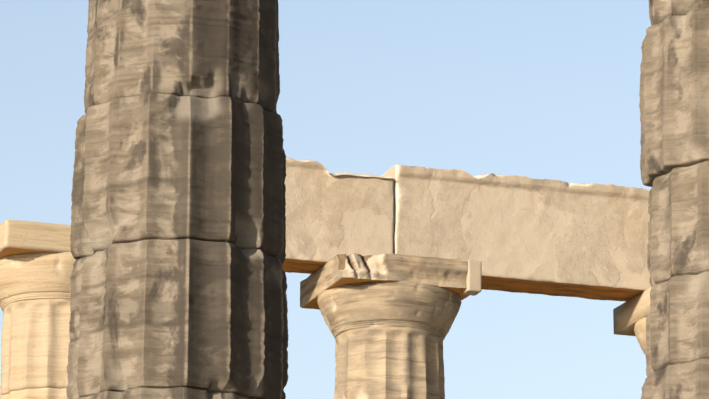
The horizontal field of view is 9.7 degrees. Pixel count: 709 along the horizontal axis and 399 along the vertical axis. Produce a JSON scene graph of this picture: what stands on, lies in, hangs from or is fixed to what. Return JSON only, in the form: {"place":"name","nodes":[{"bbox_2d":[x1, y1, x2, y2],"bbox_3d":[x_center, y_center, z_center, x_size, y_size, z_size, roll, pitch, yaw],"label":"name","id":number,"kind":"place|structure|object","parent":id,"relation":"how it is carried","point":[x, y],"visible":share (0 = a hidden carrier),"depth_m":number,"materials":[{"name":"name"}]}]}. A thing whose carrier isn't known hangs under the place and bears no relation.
{"place":"outdoors","nodes":[
{"label":"outdoors","id":0,"kind":"place"},
{"bbox_2d":[0,252,75,398],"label":"column","id":1,"kind":"structure","parent":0,"point":[35,291],"depth_m":30.83,"materials":[{"name":"stone"}]},
{"bbox_2d":[0,220,70,257],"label":"abacus","id":2,"kind":"object","parent":1,"relation":"on","point":[18,237],"visible":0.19,"depth_m":30.77,"materials":[{"name":"stone"}]},
{"bbox_2d":[66,0,288,398],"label":"column","id":3,"kind":"structure","parent":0,"point":[178,280],"depth_m":17.98,"materials":[{"name":"grey stone"}]},
{"bbox_2d":[0,0,651,398],"label":"sky","id":4,"kind":"structure","parent":0,"point":[535,89],"materials":[{"name":"blue"}]},
{"bbox_2d":[318,281,461,398],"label":"column","id":5,"kind":"structure","parent":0,"point":[389,336],"depth_m":31.65,"materials":[{"name":"stone"}]},
{"bbox_2d":[300,253,469,309],"bbox_3d":[0.268,0.658,32.147,1.103,0.215,1.098,5,-16,-18],"label":"abacus","id":6,"kind":"object","parent":5,"relation":"on","point":[344,269],"visible":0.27,"depth_m":31.69,"materials":[{"name":"stone"}]},
{"bbox_2d":[282,157,393,273],"bbox_3d":[-0.873,0.069,31.997,2.351,0.836,0.466,5,-16,-18],"label":"architrave","id":7,"kind":"object","parent":6,"relation":"on","point":[329,216],"visible":0.23,"depth_m":32.02,"materials":[{"name":"stone"}]},
{"bbox_2d":[462,260,481,295],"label":"stone block","id":8,"kind":"structure","parent":6,"relation":"attached to","point":[474,282],"depth_m":31.79,"materials":[{"name":"stone"}]},
{"bbox_2d":[382,164,650,300],"bbox_3d":[1.487,0.287,32.744,2.602,0.835,0.467,5,-16,-18],"label":"architrave","id":9,"kind":"object","parent":6,"relation":"on","point":[522,234],"visible":0.65,"depth_m":32.51,"materials":[{"name":"stone"}]},
{"bbox_2d":[634,316,646,355],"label":"column","id":10,"kind":"structure","parent":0,"point":[640,328],"depth_m":32.76,"materials":[{"name":"stone"}]},
{"bbox_2d":[613,287,651,335],"bbox_3d":[2.748,0.887,32.932,1.098,0.212,1.098,5,-16,-18],"label":"abacus","id":11,"kind":"object","parent":10,"relation":"on","point":[628,314],"visible":0.15,"depth_m":32.95,"materials":[{"name":"stone"}]},
{"bbox_2d":[639,0,708,398],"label":"column","id":12,"kind":"structure","parent":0,"point":[674,109],"depth_m":18.95,"materials":[{"name":"grey stone"}]}
]}

